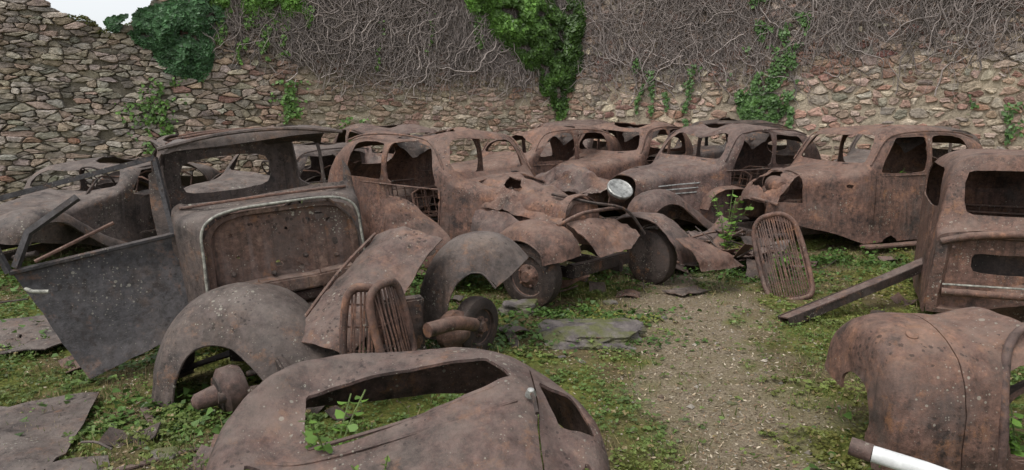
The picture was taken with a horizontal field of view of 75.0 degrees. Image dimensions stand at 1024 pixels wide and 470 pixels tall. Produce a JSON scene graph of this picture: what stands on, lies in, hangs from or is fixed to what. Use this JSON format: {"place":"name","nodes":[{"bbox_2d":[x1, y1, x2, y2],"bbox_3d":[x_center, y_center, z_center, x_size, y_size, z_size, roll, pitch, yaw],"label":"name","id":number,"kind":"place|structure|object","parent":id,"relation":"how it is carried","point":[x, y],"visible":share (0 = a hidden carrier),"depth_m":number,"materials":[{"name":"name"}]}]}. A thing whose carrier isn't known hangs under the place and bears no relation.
{"place":"outdoors","nodes":[
{"label":"outdoors","id":0,"kind":"place"},
{"bbox_2d":[46,0,150,32],"label":"sky","id":1,"kind":"structure","parent":0,"point":[96,10],"materials":[{"name":"white"}]},
{"bbox_2d":[179,352,227,374],"bbox_3d":[-2.002,0.833,4.368,0.340,0.085,0.106,-6,12,-29],"label":"rusted strip","id":2,"kind":"object","parent":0,"point":[203,363],"visible":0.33,"depth_m":4.35,"materials":[{"name":"brown metal"}]},
{"bbox_2d":[0,204,1023,469],"bbox_3d":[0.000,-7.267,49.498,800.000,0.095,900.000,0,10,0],"label":"ground","id":3,"kind":"structure","parent":0,"point":[726,374],"depth_m":4.39,"materials":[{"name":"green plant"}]},
{"bbox_2d":[0,316,64,353],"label":"rusted sheet plate","id":4,"kind":"object","parent":3,"relation":"on","point":[29,333],"visible":0.76,"depth_m":5.02,"materials":[{"name":"brown metal"}]},
{"bbox_2d":[0,388,99,469],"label":"rusted sheet plate","id":5,"kind":"object","parent":3,"relation":"on","point":[30,442],"visible":0.98,"depth_m":3.50,"materials":[{"name":"grey metal"}]},
{"bbox_2d":[0,154,221,260],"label":"rusted car wreck","id":6,"kind":"object","parent":3,"relation":"on","point":[107,198],"visible":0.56,"depth_m":7.86,"materials":[{"name":"brown metal"}]},
{"bbox_2d":[102,446,197,469],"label":"rusted strip","id":7,"kind":"object","parent":3,"relation":"on","point":[129,466],"visible":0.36,"depth_m":3.20,"materials":[{"name":"brown metal"}]},
{"bbox_2d":[141,408,165,435],"bbox_3d":[-1.971,1.022,3.657,0.049,0.018,0.397,-9,13,-39],"label":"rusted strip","id":8,"kind":"object","parent":3,"relation":"on","point":[149,416],"visible":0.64,"depth_m":3.70,"materials":[{"name":"brown metal"}]},
{"bbox_2d":[151,446,178,461],"bbox_3d":[-1.719,1.098,3.297,0.142,0.065,0.119,-4,11,-19],"label":"stone","id":9,"kind":"object","parent":3,"relation":"on","point":[165,449],"visible":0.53,"depth_m":3.29,"materials":[{"name":"grey stone"}]},
{"bbox_2d":[132,140,378,238],"bbox_3d":[-3.245,-0.709,9.569,1.815,1.248,4.120,6,12,29],"label":"rusted car wreck","id":10,"kind":"object","parent":3,"relation":"on","point":[310,172],"visible":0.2,"depth_m":9.11,"materials":[{"name":"brown metal"}]},
{"bbox_2d":[150,124,393,403],"bbox_3d":[-1.820,-0.051,4.969,1.325,1.478,3.442,-11,14,-29],"label":"rusted saloon wreck","id":11,"kind":"object","parent":3,"relation":"on","point":[314,239],"visible":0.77,"depth_m":4.58,"materials":[{"name":"brown metal"}]},
{"bbox_2d":[0,155,186,381],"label":"rusted car door","id":12,"kind":"structure","parent":11,"relation":"attached to","point":[102,311],"depth_m":4.33,"materials":[{"name":"grey metal"}]},
{"bbox_2d":[151,281,334,413],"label":"rusted front wing","id":13,"kind":"structure","parent":11,"relation":"attached to","point":[260,328],"depth_m":3.88,"materials":[{"name":"brown metal"}]},
{"bbox_2d":[191,350,358,414],"bbox_3d":[-1.351,0.849,3.895,0.947,0.327,0.287,-4,11,-19],"label":"brake drum hub","id":14,"kind":"object","parent":11,"relation":"attached to","point":[229,381],"visible":0.49,"depth_m":3.71,"materials":[{"name":"brown metal"}]},
{"bbox_2d":[305,231,443,353],"bbox_3d":[-0.914,0.354,4.236,0.521,0.636,0.965,5,12,28],"label":"rusted bonnet panel","id":15,"kind":"object","parent":11,"relation":"attached to","point":[403,258],"visible":0.77,"depth_m":4.24,"materials":[{"name":"brown metal"}]},
{"bbox_2d":[339,278,479,354],"bbox_3d":[-0.540,0.511,3.952,0.985,0.580,0.433,-7,12,-32],"label":"radiator grille","id":16,"kind":"object","parent":11,"relation":"on","point":[396,320],"visible":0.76,"depth_m":3.82,"materials":[{"name":"brown metal"}]},
{"bbox_2d":[378,197,451,251],"bbox_3d":[-0.713,-0.071,5.082,0.578,0.435,0.174,-3,11,-15],"label":"rusted bonnet panel","id":17,"kind":"object","parent":11,"relation":"on","point":[399,215],"visible":0.68,"depth_m":5.05,"materials":[{"name":"brown metal"}]},
{"bbox_2d":[0,0,559,202],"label":"stone wall","id":18,"kind":"structure","parent":3,"relation":"on","point":[109,134],"depth_m":14.21,"materials":[{"name":"beige stone"}]},
{"bbox_2d":[67,14,131,37],"bbox_3d":[-8.454,-4.791,12.733,2.862,2.028,0.602,-4,11,-21],"label":"wall top moss","id":19,"kind":"object","parent":18,"relation":"attached to","point":[89,20],"depth_m":12.83,"materials":[{"name":"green plant"}]},
{"bbox_2d":[114,0,436,153],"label":"ivy","id":20,"kind":"object","parent":18,"relation":"attached to","point":[252,6],"visible":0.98,"depth_m":13.69,"materials":[{"name":"green plant"}]},
{"bbox_2d":[182,0,572,119],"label":"dry vine","id":21,"kind":"object","parent":18,"relation":"attached to","point":[369,48],"visible":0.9,"depth_m":14.79,"materials":[{"name":"grey plant"}]},
{"bbox_2d":[464,0,570,120],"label":"ivy","id":22,"kind":"object","parent":18,"relation":"attached to","point":[535,32],"visible":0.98,"depth_m":15.84,"materials":[{"name":"green plant"}]},
{"bbox_2d":[0,0,566,203],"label":"stones","id":23,"kind":"object","parent":3,"relation":"on","point":[50,63],"visible":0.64,"depth_m":13.29,"materials":[{"name":"beige stone"}]},
{"bbox_2d":[103,0,225,81],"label":"ivy","id":24,"kind":"object","parent":23,"relation":"attached to","point":[164,24],"visible":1,"depth_m":13.20,"materials":[{"name":"green plant"}]},
{"bbox_2d":[327,124,453,220],"bbox_3d":[-1.849,-1.055,10.825,1.824,1.470,4.132,-6,12,-29],"label":"rusted car wreck","id":25,"kind":"object","parent":3,"relation":"on","point":[365,157],"visible":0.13,"depth_m":10.47,"materials":[{"name":"brown metal"}]},
{"bbox_2d":[208,347,606,469],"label":"rusted car wreck","id":26,"kind":"object","parent":3,"relation":"on","point":[499,412],"visible":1,"depth_m":2.73,"materials":[{"name":"brown metal"}]},
{"bbox_2d":[299,390,367,453],"bbox_3d":[-0.728,0.856,2.679,0.179,0.459,0.347,6,12,29],"label":"sapling","id":27,"kind":"object","parent":26,"relation":"on","point":[311,439],"visible":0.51,"depth_m":2.68,"materials":[{"name":"green plant"}]},
{"bbox_2d":[351,455,389,469],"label":"sapling","id":28,"kind":"object","parent":26,"relation":"on","point":[387,458],"visible":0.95,"depth_m":2.48,"materials":[{"name":"green plant"}]},
{"bbox_2d":[12,257,917,469],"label":"scattered metal debris","id":29,"kind":"object","parent":3,"relation":"on","point":[87,463],"visible":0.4,"depth_m":3.47,"materials":[{"name":"brown metal"}]},
{"bbox_2d":[436,296,497,348],"bbox_3d":[-0.289,0.655,4.673,0.181,0.420,0.569,6,12,31],"label":"rusted wheel","id":30,"kind":"object","parent":3,"relation":"on","point":[483,311],"visible":0.79,"depth_m":4.66,"materials":[{"name":"brown metal"}]},
{"bbox_2d":[421,230,526,339],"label":"rusted front wing","id":31,"kind":"structure","parent":3,"relation":"on","point":[495,259],"depth_m":4.56,"materials":[{"name":"brown metal"}]},
{"bbox_2d":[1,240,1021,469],"bbox_3d":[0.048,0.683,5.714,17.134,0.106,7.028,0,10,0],"label":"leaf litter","id":32,"kind":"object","parent":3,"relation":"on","point":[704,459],"visible":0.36,"depth_m":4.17,"materials":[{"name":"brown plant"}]},
{"bbox_2d":[0,224,1023,469],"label":"ground cover clover","id":33,"kind":"object","parent":3,"relation":"on","point":[644,446],"visible":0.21,"depth_m":4.12,"materials":[{"name":"green plant"}]},
{"bbox_2d":[0,241,1023,469],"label":"creeping ivy","id":34,"kind":"object","parent":3,"relation":"on","point":[543,312],"visible":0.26,"depth_m":5.32,"materials":[{"name":"green plant"}]},
{"bbox_2d":[0,214,1023,469],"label":"grass","id":35,"kind":"structure","parent":3,"relation":"on","point":[176,444],"depth_m":4.25,"materials":[{"name":"green plant"}]},
{"bbox_2d":[416,123,621,214],"bbox_3d":[0.292,-1.074,10.909,4.123,1.478,1.822,-9,13,-39],"label":"rusted car wreck","id":36,"kind":"object","parent":3,"relation":"on","point":[564,137],"visible":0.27,"depth_m":10.50,"materials":[{"name":"brown metal"}]},
{"bbox_2d":[497,299,540,315],"bbox_3d":[0.059,0.637,5.824,0.394,0.158,0.228,0,10,0],"label":"flat rock","id":37,"kind":"object","parent":3,"relation":"on","point":[512,304],"visible":0.75,"depth_m":5.75,"materials":[{"name":"grey stone"}]},
{"bbox_2d":[330,126,745,306],"bbox_3d":[-0.198,-0.383,7.353,4.925,1.581,2.113,9,14,42],"label":"rusted car wreck","id":38,"kind":"object","parent":3,"relation":"on","point":[548,227],"visible":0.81,"depth_m":6.62,"materials":[{"name":"brown metal"}]},
{"bbox_2d":[542,119,615,153],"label":"rusted car wreck","id":39,"kind":"object","parent":3,"relation":"on","point":[590,144],"visible":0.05,"depth_m":14.37,"materials":[{"name":"brown metal"}]},
{"bbox_2d":[536,318,642,349],"bbox_3d":[0.599,0.781,5.158,0.835,0.202,0.614,0,10,0],"label":"flat rock","id":40,"kind":"object","parent":3,"relation":"on","point":[612,331],"visible":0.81,"depth_m":5.04,"materials":[{"name":"grey stone"}]},
{"bbox_2d":[603,299,617,304],"bbox_3d":[0.903,0.625,6.112,0.145,0.060,0.091,0,10,0],"label":"stone","id":41,"kind":"object","parent":3,"relation":"on","point":[606,302],"visible":0.77,"depth_m":6.08,"materials":[{"name":"grey stone"}]},
{"bbox_2d":[608,342,631,349],"bbox_3d":[0.803,0.840,4.950,0.217,0.089,0.141,0,10,0],"label":"flat rock","id":42,"kind":"object","parent":3,"relation":"on","point":[621,345],"visible":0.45,"depth_m":4.90,"materials":[{"name":"grey stone"}]},
{"bbox_2d":[561,122,692,212],"bbox_3d":[1.861,-1.185,11.474,1.818,1.496,4.127,8,13,37],"label":"rusted car wreck","id":43,"kind":"object","parent":3,"relation":"on","point":[634,140],"visible":0.35,"depth_m":10.84,"materials":[{"name":"brown metal"}]},
{"bbox_2d":[630,319,646,333],"bbox_3d":[0.941,0.754,5.372,0.279,0.133,0.233,0,10,0],"label":"flat rock","id":44,"kind":"object","parent":3,"relation":"on","point":[644,330],"visible":0.1,"depth_m":5.29,"materials":[{"name":"grey stone"}]},
{"bbox_2d":[663,285,709,295],"bbox_3d":[1.682,0.530,6.405,0.409,0.038,0.222,-6,12,-29],"label":"rusted sheet plate","id":45,"kind":"object","parent":3,"relation":"on","point":[682,291],"visible":1,"depth_m":6.38,"materials":[{"name":"brown metal"}]},
{"bbox_2d":[576,123,822,238],"bbox_3d":[2.928,-0.865,9.720,4.132,1.500,1.815,-6,12,-31],"label":"rusted car wreck","id":46,"kind":"object","parent":3,"relation":"on","point":[676,189],"visible":0.52,"depth_m":8.95,"materials":[{"name":"brown metal"}]},
{"bbox_2d":[692,273,708,276],"bbox_3d":[2.000,0.435,7.092,0.181,0.070,0.128,0,10,0],"label":"stone","id":47,"kind":"object","parent":3,"relation":"on","point":[699,275],"visible":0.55,"depth_m":7.05,"materials":[{"name":"grey stone"}]},
{"bbox_2d":[646,118,800,188],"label":"rusted car wreck","id":48,"kind":"object","parent":3,"relation":"on","point":[705,149],"visible":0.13,"depth_m":12.67,"materials":[{"name":"brown metal"}]},
{"bbox_2d":[726,401,736,405],"bbox_3d":[1.319,1.012,3.995,0.066,0.030,0.049,0,10,0],"label":"stone","id":49,"kind":"object","parent":3,"relation":"on","point":[731,403],"visible":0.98,"depth_m":3.98,"materials":[{"name":"beige stone"}]},
{"bbox_2d":[672,215,815,281],"bbox_3d":[2.432,0.126,7.513,1.941,0.557,1.515,0,10,0],"label":"rusted scrap heap","id":50,"kind":"object","parent":3,"relation":"on","point":[710,236],"visible":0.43,"depth_m":7.44,"materials":[{"name":"brown metal"}]},
{"bbox_2d":[711,192,753,247],"bbox_3d":[2.410,-0.099,7.299,0.477,0.784,0.420,7,12,33],"label":"sapling","id":51,"kind":"object","parent":50,"relation":"on","point":[724,243],"visible":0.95,"depth_m":7.29,"materials":[{"name":"green plant"}]},
{"bbox_2d":[771,247,790,275],"bbox_3d":[2.774,0.291,6.864,0.192,0.373,0.240,-3,11,-18],"label":"sapling","id":52,"kind":"object","parent":3,"relation":"on","point":[780,263],"visible":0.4,"depth_m":6.87,"materials":[{"name":"green plant"}]},
{"bbox_2d":[751,211,814,299],"bbox_3d":[2.545,0.222,6.280,0.603,0.860,0.312,5,11,24],"label":"radiator grille","id":53,"kind":"object","parent":3,"relation":"on","point":[760,259],"visible":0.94,"depth_m":6.29,"materials":[{"name":"brown metal"}]},
{"bbox_2d":[564,0,1023,160],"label":"stones","id":54,"kind":"object","parent":3,"relation":"on","point":[819,100],"visible":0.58,"depth_m":14.03,"materials":[{"name":"beige stone"}]},
{"bbox_2d":[564,0,1023,160],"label":"stone wall","id":55,"kind":"structure","parent":3,"relation":"on","point":[877,117],"depth_m":14.04,"materials":[{"name":"beige stone"}]},
{"bbox_2d":[561,0,586,93],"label":"ivy","id":56,"kind":"object","parent":55,"relation":"attached to","point":[573,32],"visible":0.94,"depth_m":16.08,"materials":[{"name":"green plant"}]},
{"bbox_2d":[558,0,1023,116],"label":"dry vine","id":57,"kind":"object","parent":55,"relation":"attached to","point":[835,10],"visible":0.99,"depth_m":14.46,"materials":[{"name":"plant"}]},
{"bbox_2d":[632,0,1023,145],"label":"ivy","id":58,"kind":"object","parent":55,"relation":"attached to","point":[746,108],"visible":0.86,"depth_m":14.56,"materials":[{"name":"green plant"}]},
{"bbox_2d":[700,124,981,249],"bbox_3d":[4.626,-0.724,8.941,4.126,1.486,1.809,-4,11,-20],"label":"rusted car wreck","id":59,"kind":"object","parent":3,"relation":"on","point":[877,196],"visible":0.7,"depth_m":8.27,"materials":[{"name":"brown metal"}]},
{"bbox_2d":[789,265,923,325],"bbox_3d":[3.018,0.488,5.670,1.687,0.459,0.023,-4,11,-22],"label":"steel beam","id":60,"kind":"object","parent":3,"relation":"on","point":[840,303],"visible":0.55,"depth_m":5.62,"materials":[{"name":"brown metal"}]},
{"bbox_2d":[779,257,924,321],"bbox_3d":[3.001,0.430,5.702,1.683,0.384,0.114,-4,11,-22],"label":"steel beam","id":61,"kind":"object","parent":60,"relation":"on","point":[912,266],"visible":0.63,"depth_m":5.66,"materials":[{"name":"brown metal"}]},
{"bbox_2d":[848,437,948,469],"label":"white plastic pipe","id":62,"kind":"object","parent":3,"relation":"on","point":[864,450],"visible":1,"depth_m":2.83,"materials":[{"name":"white plastic"}]},
{"bbox_2d":[833,125,979,161],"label":"rusted car wreck","id":63,"kind":"object","parent":3,"relation":"on","point":[852,154],"visible":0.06,"depth_m":12.14,"materials":[{"name":"brown metal"}]},
{"bbox_2d":[826,304,1023,469],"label":"rusted car wreck","id":64,"kind":"object","parent":3,"relation":"on","point":[940,390],"visible":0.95,"depth_m":3.01,"materials":[{"name":"brown metal"}]},
{"bbox_2d":[912,149,1023,312],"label":"rusted cab wreck","id":65,"kind":"object","parent":3,"relation":"on","point":[977,190],"visible":1,"depth_m":5.37,"materials":[{"name":"brown metal"}]},
{"bbox_2d":[1009,397,1023,454],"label":"sapling","id":66,"kind":"object","parent":3,"relation":"on","point":[1013,444],"visible":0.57,"depth_m":3.06,"materials":[{"name":"green plant"}]}
]}

